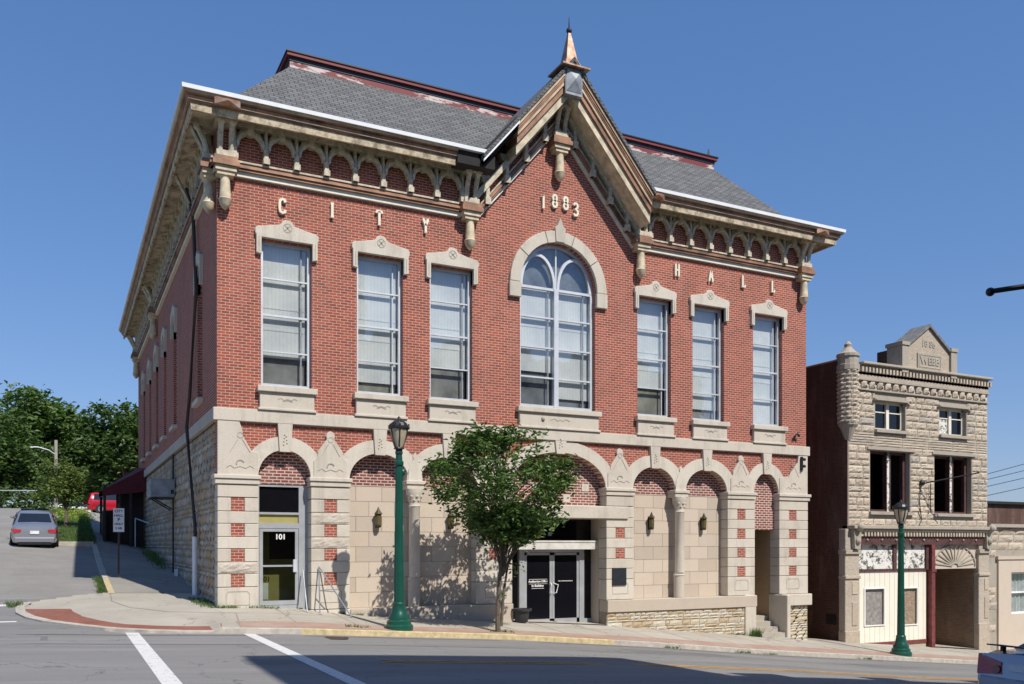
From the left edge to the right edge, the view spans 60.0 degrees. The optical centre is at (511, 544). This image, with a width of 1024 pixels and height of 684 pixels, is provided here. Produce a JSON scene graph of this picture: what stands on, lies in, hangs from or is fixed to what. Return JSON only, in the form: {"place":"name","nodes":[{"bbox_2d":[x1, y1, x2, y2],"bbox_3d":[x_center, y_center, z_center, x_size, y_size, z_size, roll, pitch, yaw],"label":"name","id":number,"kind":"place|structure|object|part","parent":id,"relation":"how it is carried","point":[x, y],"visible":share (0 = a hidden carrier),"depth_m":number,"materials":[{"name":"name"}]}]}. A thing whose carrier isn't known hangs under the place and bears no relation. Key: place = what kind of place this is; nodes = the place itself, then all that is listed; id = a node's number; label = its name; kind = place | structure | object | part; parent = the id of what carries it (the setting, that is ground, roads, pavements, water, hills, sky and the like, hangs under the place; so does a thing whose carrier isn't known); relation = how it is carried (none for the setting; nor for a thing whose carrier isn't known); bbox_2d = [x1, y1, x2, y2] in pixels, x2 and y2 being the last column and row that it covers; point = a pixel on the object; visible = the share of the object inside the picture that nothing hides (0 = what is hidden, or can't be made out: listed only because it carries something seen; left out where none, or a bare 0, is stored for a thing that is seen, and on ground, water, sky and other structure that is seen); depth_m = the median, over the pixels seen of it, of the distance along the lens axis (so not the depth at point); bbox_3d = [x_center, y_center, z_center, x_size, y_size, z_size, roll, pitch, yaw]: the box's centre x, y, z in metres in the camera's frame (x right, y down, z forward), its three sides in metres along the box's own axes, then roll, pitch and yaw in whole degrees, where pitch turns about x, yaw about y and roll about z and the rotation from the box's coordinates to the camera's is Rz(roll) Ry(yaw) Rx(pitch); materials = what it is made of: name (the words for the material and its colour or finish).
{"place":"outdoors","nodes":[
{"label":"outdoors","id":0,"kind":"place"},
{"bbox_2d":[0,508,22,541],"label":"side street","id":1,"kind":"structure","parent":0,"point":[6,521],"depth_m":47.58,"materials":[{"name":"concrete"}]},
{"bbox_2d":[0,490,36,490],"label":"guard rail","id":2,"kind":"object","parent":1,"relation":"on","point":[18,490],"visible":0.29,"depth_m":59.79,"materials":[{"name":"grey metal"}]},
{"bbox_2d":[0,542,100,598],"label":"side street","id":3,"kind":"structure","parent":0,"point":[39,572],"depth_m":31.11,"materials":[{"name":"grey asphalt"}]},
{"bbox_2d":[10,509,58,546],"bbox_3d":[-21.297,-0.822,39.560,1.960,1.509,4.800,0,9,-28],"label":"silver sedan","id":4,"kind":"object","parent":3,"relation":"on","point":[34,526],"visible":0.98,"depth_m":37.79,"materials":[{"name":"grey paint"}]},
{"bbox_3d":[-21.167,-1.305,39.314,1.690,0.450,2.720,0,9,-28],"label":"window glass","id":5,"kind":"part","parent":4,"relation":"part of","materials":[{"name":"black glass"}]},
{"bbox_2d":[51,541,93,546],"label":"lawn kerb","id":6,"kind":"structure","parent":3,"relation":"on","point":[75,543],"depth_m":39.73,"materials":[{"name":"concrete"}]},
{"bbox_2d":[92,543,107,577],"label":"side kerb","id":7,"kind":"structure","parent":3,"relation":"on","point":[101,568],"depth_m":34.18,"materials":[{"name":"concrete"}]},
{"bbox_2d":[103,578,114,592],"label":"yellow side kerb","id":8,"kind":"structure","parent":3,"relation":"on","point":[107,584],"depth_m":27.59,"materials":[{"name":"paint"}]},
{"bbox_2d":[0,598,117,632],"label":"street junction","id":9,"kind":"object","parent":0,"point":[21,625],"visible":0.13,"depth_m":19.97,"materials":[{"name":"grey asphalt"}]},
{"bbox_2d":[15,602,221,631],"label":"corner kerb","id":10,"kind":"structure","parent":9,"relation":"on","point":[20,609],"depth_m":20.38,"materials":[{"name":"concrete"}]},
{"bbox_2d":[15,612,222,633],"bbox_3d":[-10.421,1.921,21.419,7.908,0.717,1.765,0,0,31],"label":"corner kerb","id":11,"kind":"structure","parent":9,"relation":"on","point":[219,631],"depth_m":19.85,"materials":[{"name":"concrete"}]},
{"bbox_2d":[48,507,96,543],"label":"lawn","id":12,"kind":"structure","parent":0,"point":[74,532],"depth_m":43.92,"materials":[{"name":"green plant"}]},
{"bbox_2d":[20,457,101,526],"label":"tree","id":13,"kind":"object","parent":12,"relation":"on","point":[63,481],"visible":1,"depth_m":45.83,"materials":[{"name":"green plant"}]},
{"bbox_2d":[51,506,99,525],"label":"ground cover","id":14,"kind":"object","parent":12,"relation":"on","point":[83,512],"visible":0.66,"depth_m":53.40,"materials":[{"name":"green plant"}]},
{"bbox_2d":[25,593,238,629],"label":"corner pavement","id":15,"kind":"structure","parent":0,"point":[182,609],"depth_m":22.82,"materials":[{"name":"concrete"}]},
{"bbox_2d":[25,609,221,629],"bbox_3d":[-9.795,1.789,21.165,6.438,0.327,1.561,0,0,22],"label":"corner brick band","id":16,"kind":"object","parent":15,"relation":"on","point":[67,615],"visible":1,"depth_m":20.84,"materials":[{"name":"red brick"}]},
{"bbox_2d":[110,594,240,626],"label":"corner joints","id":17,"kind":"object","parent":15,"relation":"on","point":[168,611],"visible":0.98,"depth_m":22.51,"materials":[{"name":"grey concrete"}]},
{"bbox_2d":[88,512,191,592],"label":"side pavement","id":18,"kind":"structure","parent":0,"point":[137,569],"depth_m":31.94,"materials":[{"name":"grey concrete"}]},
{"bbox_2d":[113,504,123,577],"bbox_3d":[-13.333,-0.094,30.035,0.340,2.600,0.074,0,0,-27],"label":"parking sign","id":19,"kind":"object","parent":18,"relation":"on","point":[118,519],"visible":1,"depth_m":30.03,"materials":[{"name":"white metal"}]},
{"bbox_2d":[0,632,977,683],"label":"street","id":20,"kind":"structure","parent":0,"point":[83,658],"depth_m":17.06,"materials":[{"name":"grey asphalt"}]},
{"bbox_2d":[126,633,365,683],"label":"crosswalk lines","id":21,"kind":"object","parent":20,"relation":"on","point":[162,671],"visible":1,"depth_m":15.04,"materials":[{"name":"white paint"}]},
{"bbox_2d":[325,636,347,639],"bbox_3d":[-4.120,2.146,20.373,0.720,0.012,0.720,0,0,-27],"label":"drain cover","id":22,"kind":"object","parent":20,"relation":"on","point":[336,638],"visible":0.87,"depth_m":20.28,"materials":[{"name":"grey metal"}]},
{"bbox_2d":[5,546,872,659],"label":"weeds","id":23,"kind":"object","parent":20,"relation":"on","point":[153,557],"visible":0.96,"depth_m":27.36,"materials":[{"name":"green plant"}]},
{"bbox_2d":[40,636,923,669],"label":"asphalt patches","id":24,"kind":"object","parent":20,"relation":"on","point":[269,662],"visible":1,"depth_m":23.25,"materials":[{"name":"grey asphalt"}]},
{"bbox_2d":[16,634,966,669],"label":"road seams","id":25,"kind":"object","parent":20,"relation":"on","point":[496,640],"visible":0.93,"depth_m":22.26,"materials":[{"name":"grey asphalt"}]},
{"bbox_2d":[383,660,964,679],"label":"lines","id":26,"kind":"object","parent":20,"relation":"on","point":[646,665],"visible":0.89,"depth_m":18.71,"materials":[{"name":"yellow paint"}]},
{"bbox_2d":[977,643,1023,683],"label":"sedan","id":27,"kind":"object","parent":20,"relation":"on","point":[1002,665],"visible":1,"depth_m":16.17,"materials":[{"name":"blue metal"}]},
{"bbox_2d":[0,0,1023,506],"label":"sky","id":28,"kind":"structure","parent":0,"point":[895,125],"materials":[{"name":"blue"}]},
{"bbox_2d":[209,607,991,659],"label":"pavement","id":29,"kind":"structure","parent":0,"point":[261,614],"depth_m":26.74,"materials":[{"name":"concrete"}]},
{"bbox_2d":[222,627,301,634],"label":"kerb","id":30,"kind":"structure","parent":29,"relation":"on","point":[240,630],"depth_m":20.52,"materials":[{"name":"concrete"}]},
{"bbox_2d":[302,567,351,617],"bbox_3d":[-5.071,1.285,24.292,1.439,1.387,0.698,0,0,-5],"label":"handrail","id":31,"kind":"object","parent":29,"relation":"on","point":[319,568],"visible":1,"depth_m":24.31,"materials":[{"name":"grey metal"}]},
{"bbox_2d":[301,628,613,644],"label":"yellow kerb","id":32,"kind":"structure","parent":29,"relation":"on","point":[345,632],"depth_m":22.67,"materials":[{"name":"paint"}]},
{"bbox_2d":[419,418,581,631],"bbox_3d":[-0.331,-0.462,24.034,4.748,5.820,4.441,0,0,-27],"label":"street tree","id":33,"kind":"object","parent":29,"relation":"on","point":[514,524],"visible":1,"depth_m":23.33,"materials":[{"name":"green plant"}]},
{"bbox_2d":[512,608,531,622],"bbox_3d":[0.292,2.164,27.261,0.640,0.420,0.640,0,0,-27],"label":"planter","id":34,"kind":"object","parent":29,"relation":"on","point":[521,615],"visible":1,"depth_m":27.07,"materials":[{"name":"plastic"}]},
{"bbox_2d":[513,619,604,624],"bbox_3d":[1.336,2.469,28.519,3.500,0.258,1.000,0,0,-27],"label":"entrance step","id":35,"kind":"object","parent":29,"relation":"on","point":[561,622],"visible":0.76,"depth_m":28.55,"materials":[{"name":"concrete"}]},
{"bbox_2d":[235,621,977,659],"bbox_3d":[8.677,3.378,28.579,33.950,3.098,0.830,0,0,-27],"label":"brick paving strip","id":36,"kind":"object","parent":29,"relation":"on","point":[287,624],"visible":0.9,"depth_m":25.20,"materials":[{"name":"red brick"}]},
{"bbox_2d":[385,416,412,630],"bbox_3d":[-2.880,-0.554,22.571,0.720,5.452,0.720,0,0,-27],"label":"street lamp","id":37,"kind":"object","parent":36,"relation":"on","point":[398,617],"visible":1,"depth_m":22.47,"materials":[{"name":"green metal"}]},
{"bbox_2d":[890,500,911,656],"bbox_3d":[13.599,1.147,30.978,0.720,5.452,0.720,0,0,-27],"label":"street lamp","id":38,"kind":"object","parent":36,"relation":"on","point":[900,644],"visible":0.99,"depth_m":30.88,"materials":[{"name":"green metal"}]},
{"bbox_2d":[614,640,977,663],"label":"kerb","id":39,"kind":"structure","parent":29,"relation":"on","point":[754,651],"depth_m":27.94,"materials":[{"name":"concrete"}]},
{"bbox_2d":[935,644,974,648],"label":"shop entry floor","id":40,"kind":"structure","parent":29,"relation":"on","point":[938,645],"depth_m":37.41,"materials":[{"name":"concrete"}]},
{"bbox_2d":[985,284,1023,295],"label":"signal mast","id":41,"kind":"object","parent":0,"point":[990,291],"visible":1,"depth_m":13.91,"materials":[{"name":"black metal"}]},
{"bbox_3d":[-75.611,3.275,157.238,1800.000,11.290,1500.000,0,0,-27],"label":"ground","id":42,"kind":"structure","parent":0,"visible":0},
{"bbox_2d":[3,493,52,508],"bbox_3d":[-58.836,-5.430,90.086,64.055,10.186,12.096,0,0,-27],"label":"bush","id":43,"kind":"object","parent":42,"relation":"on","point":[19,505],"visible":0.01,"depth_m":92.36,"materials":[{"name":"green plant"}]},
{"bbox_2d":[30,440,57,508],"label":"light pole","id":44,"kind":"object","parent":42,"relation":"on","point":[55,453],"visible":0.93,"depth_m":59.91,"materials":[{"name":"metal"}]},
{"bbox_2d":[118,22,845,640],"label":"city hall","id":45,"kind":"structure","parent":42,"relation":"on","point":[560,256],"depth_m":27.42,"materials":[{"name":"red brick"}]},
{"bbox_2d":[99,468,149,547],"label":"awning","id":46,"kind":"object","parent":45,"relation":"attached to","point":[128,490],"visible":0.76,"depth_m":43.47,"materials":[{"name":"red fabric"}]},
{"bbox_2d":[147,479,174,510],"bbox_3d":[-12.905,-1.830,32.563,0.850,1.100,1.510,0,0,-27],"label":"air conditioner","id":47,"kind":"object","parent":45,"relation":"attached to","point":[160,489],"visible":0.97,"depth_m":31.95,"materials":[{"name":"grey metal"}]},
{"bbox_2d":[259,529,297,604],"bbox_3d":[-6.419,0.600,24.421,1.060,2.100,0.100,0,0,-27],"label":"door","id":48,"kind":"structure","parent":45,"relation":"in","point":[295,561],"depth_m":24.40,"materials":[{"name":"grey metal"}]},
{"bbox_2d":[261,241,309,388],"bbox_3d":[-6.294,-6.290,24.507,1.380,3.980,0.240,0,0,-27],"label":"window","id":49,"kind":"structure","parent":45,"relation":"in","point":[285,269],"depth_m":24.56,"materials":[{"name":"glass"}]},
{"bbox_2d":[374,507,381,527],"bbox_3d":[-3.869,-0.800,25.628,0.260,0.600,0.253,0,0,-27],"label":"wall lantern","id":50,"kind":"object","parent":45,"relation":"attached to","point":[378,518],"depth_m":25.55,"materials":[{"name":"black metal"}]},
{"bbox_2d":[357,255,400,395],"bbox_3d":[-3.912,-6.290,25.714,1.380,3.980,0.240,0,0,-27],"label":"window","id":51,"kind":"structure","parent":45,"relation":"in","point":[376,278],"depth_m":25.76,"materials":[{"name":"glass"}]},
{"bbox_2d":[430,267,469,400],"bbox_3d":[-1.932,-6.290,26.717,1.380,3.980,0.240,0,0,-27],"label":"window","id":52,"kind":"structure","parent":45,"relation":"in","point":[448,304],"depth_m":26.78,"materials":[{"name":"glass"}]},
{"bbox_2d":[447,510,454,528],"bbox_3d":[-1.835,-0.780,26.658,0.260,0.600,0.253,0,0,-27],"label":"wall lantern","id":53,"kind":"object","parent":45,"relation":"attached to","point":[449,515],"depth_m":26.58,"materials":[{"name":"black metal"}]},
{"bbox_2d":[524,553,551,620],"bbox_3d":[0.863,1.395,28.630,1.015,2.290,0.175,0,0,-27],"label":"door","id":54,"kind":"structure","parent":45,"relation":"in","point":[538,566],"depth_m":28.68,"materials":[{"name":"black glass"}]},
{"bbox_2d":[520,245,592,410],"bbox_3d":[1.357,-6.925,28.367,2.740,5.250,0.270,0,0,-27],"label":"arched window","id":55,"kind":"structure","parent":45,"relation":"in","point":[556,299],"depth_m":28.37,"materials":[{"name":"glass"}]},
{"bbox_2d":[552,553,578,621],"bbox_3d":[1.777,1.395,29.093,1.015,2.290,0.175,0,0,-27],"label":"door","id":56,"kind":"structure","parent":45,"relation":"in","point":[565,566],"depth_m":29.14,"materials":[{"name":"black glass"}]},
{"bbox_2d":[612,568,625,584],"bbox_3d":[3.516,1.035,29.041,0.540,0.570,0.040,0,0,-27],"label":"plaque","id":57,"kind":"object","parent":45,"relation":"attached to","point":[618,576],"visible":1,"depth_m":29.01,"materials":[{"name":"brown metal"}]},
{"bbox_2d":[648,512,654,529],"bbox_3d":[4.712,-0.820,29.976,0.260,0.600,0.253,0,0,-27],"label":"wall lantern","id":58,"kind":"object","parent":45,"relation":"attached to","point":[651,517],"depth_m":29.90,"materials":[{"name":"black metal"}]},
{"bbox_2d":[637,298,667,416],"bbox_3d":[4.669,-6.290,30.062,1.380,3.980,0.240,0,0,-27],"label":"window","id":59,"kind":"structure","parent":45,"relation":"in","point":[650,331],"depth_m":30.16,"materials":[{"name":"glass"}]},
{"bbox_2d":[700,513,706,529],"bbox_3d":[6.701,-0.820,30.985,0.260,0.600,0.253,0,0,-27],"label":"wall lantern","id":60,"kind":"object","parent":45,"relation":"attached to","point":[703,522],"depth_m":30.91,"materials":[{"name":"black metal"}]},
{"bbox_2d":[693,307,720,421],"bbox_3d":[6.720,-6.290,31.102,1.380,3.980,0.240,0,0,-27],"label":"window","id":61,"kind":"structure","parent":45,"relation":"in","point":[704,319],"depth_m":31.21,"materials":[{"name":"glass"}]},
{"bbox_2d":[753,316,778,425],"bbox_3d":[9.153,-6.290,32.296,1.380,3.980,0.170,0,0,-27],"label":"window","id":62,"kind":"structure","parent":45,"relation":"in","point":[763,330],"depth_m":32.43,"materials":[{"name":"glass"}]},
{"bbox_2d":[806,324,996,650],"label":"stone building","id":63,"kind":"structure","parent":42,"relation":"on","point":[900,418],"depth_m":35.55,"materials":[{"name":"beige stone"}]},
{"bbox_2d":[866,589,882,624],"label":"boarded window","id":64,"kind":"structure","parent":63,"relation":"in","point":[874,597],"depth_m":34.79,"materials":[{"name":"beige wood"}]},
{"bbox_2d":[870,451,904,511],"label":"window","id":65,"kind":"structure","parent":63,"relation":"in","point":[886,456],"depth_m":35.32,"materials":[{"name":"black paint"}]},
{"bbox_2d":[875,402,901,430],"bbox_3d":[14.862,-5.085,35.189,1.700,1.110,0.130,0,0,-27],"label":"window","id":66,"kind":"structure","parent":63,"relation":"in","point":[888,416],"depth_m":35.16,"materials":[{"name":"clear glass"}]},
{"bbox_2d":[904,588,915,623],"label":"boarded window","id":67,"kind":"structure","parent":63,"relation":"in","point":[909,593],"depth_m":35.72,"materials":[{"name":"beige wood"}]},
{"bbox_2d":[891,455,966,513],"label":"window","id":68,"kind":"structure","parent":63,"relation":"in","point":[894,459],"depth_m":37.37,"materials":[{"name":"black glass"}]},
{"bbox_2d":[919,472,978,524],"bbox_3d":[17.477,-1.832,35.508,2.184,2.087,0.506,0,0,19],"label":"sign bracket","id":69,"kind":"object","parent":63,"relation":"attached to","point":[922,482],"visible":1,"depth_m":35.62,"materials":[{"name":"black metal"}]},
{"bbox_2d":[939,408,962,435],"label":"window","id":70,"kind":"structure","parent":63,"relation":"in","point":[950,421],"depth_m":36.82,"materials":[{"name":"white glass"}]},
{"bbox_2d":[987,524,1023,650],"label":"building","id":71,"kind":"structure","parent":42,"relation":"on","point":[1006,589],"depth_m":38.20,"materials":[{"name":"stone"}]},
{"bbox_2d":[1011,572,1023,613],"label":"window","id":72,"kind":"structure","parent":71,"relation":"in","point":[1017,578],"depth_m":39.02,"materials":[{"name":"white paint"}]},
{"bbox_2d":[987,501,1023,523],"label":"dark building","id":73,"kind":"structure","parent":42,"relation":"on","point":[1001,512],"depth_m":52.18,"materials":[{"name":"brown brick"}]},
{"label":"far ground","id":74,"kind":"structure","parent":0,"visible":0},
{"bbox_2d":[0,405,46,499],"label":"background tree","id":75,"kind":"object","parent":74,"relation":"on","point":[14,414],"visible":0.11,"depth_m":73.91,"materials":[{"name":"green plant"}]},
{"bbox_2d":[0,415,53,507],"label":"background tree","id":76,"kind":"object","parent":74,"relation":"on","point":[18,456],"visible":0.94,"depth_m":70.80,"materials":[{"name":"green plant"}]},
{"bbox_2d":[0,480,61,508],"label":"undergrowth","id":77,"kind":"object","parent":74,"relation":"on","point":[2,493],"visible":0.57,"depth_m":69.44,"materials":[{"name":"green plant"}]},
{"bbox_2d":[0,380,83,508],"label":"background tree","id":78,"kind":"object","parent":74,"relation":"on","point":[46,415],"visible":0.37,"depth_m":81.74,"materials":[{"name":"green plant"}]},
{"bbox_2d":[46,502,90,511],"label":"white car","id":79,"kind":"object","parent":74,"relation":"on","point":[82,505],"visible":0.03,"depth_m":78.74,"materials":[{"name":"white paint"}]},
{"bbox_2d":[23,438,120,505],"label":"background tree","id":80,"kind":"object","parent":74,"relation":"on","point":[104,453],"visible":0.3,"depth_m":79.39,"materials":[{"name":"green plant"}]},
{"bbox_2d":[51,412,116,495],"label":"background tree","id":81,"kind":"object","parent":74,"relation":"on","point":[77,428],"visible":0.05,"depth_m":86.94,"materials":[{"name":"green plant"}]},
{"bbox_2d":[83,492,115,512],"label":"red suv","id":82,"kind":"object","parent":74,"relation":"on","point":[94,505],"visible":0.34,"depth_m":74.27,"materials":[{"name":"red paint"}]},
{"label":"window glass","id":83,"kind":"part","parent":82,"relation":"part of","materials":[{"name":"black glass"}]},
{"bbox_2d":[68,397,137,482],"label":"background tree","id":84,"kind":"object","parent":74,"relation":"on","point":[122,427],"visible":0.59,"depth_m":80.74,"materials":[{"name":"green plant"}]}
]}

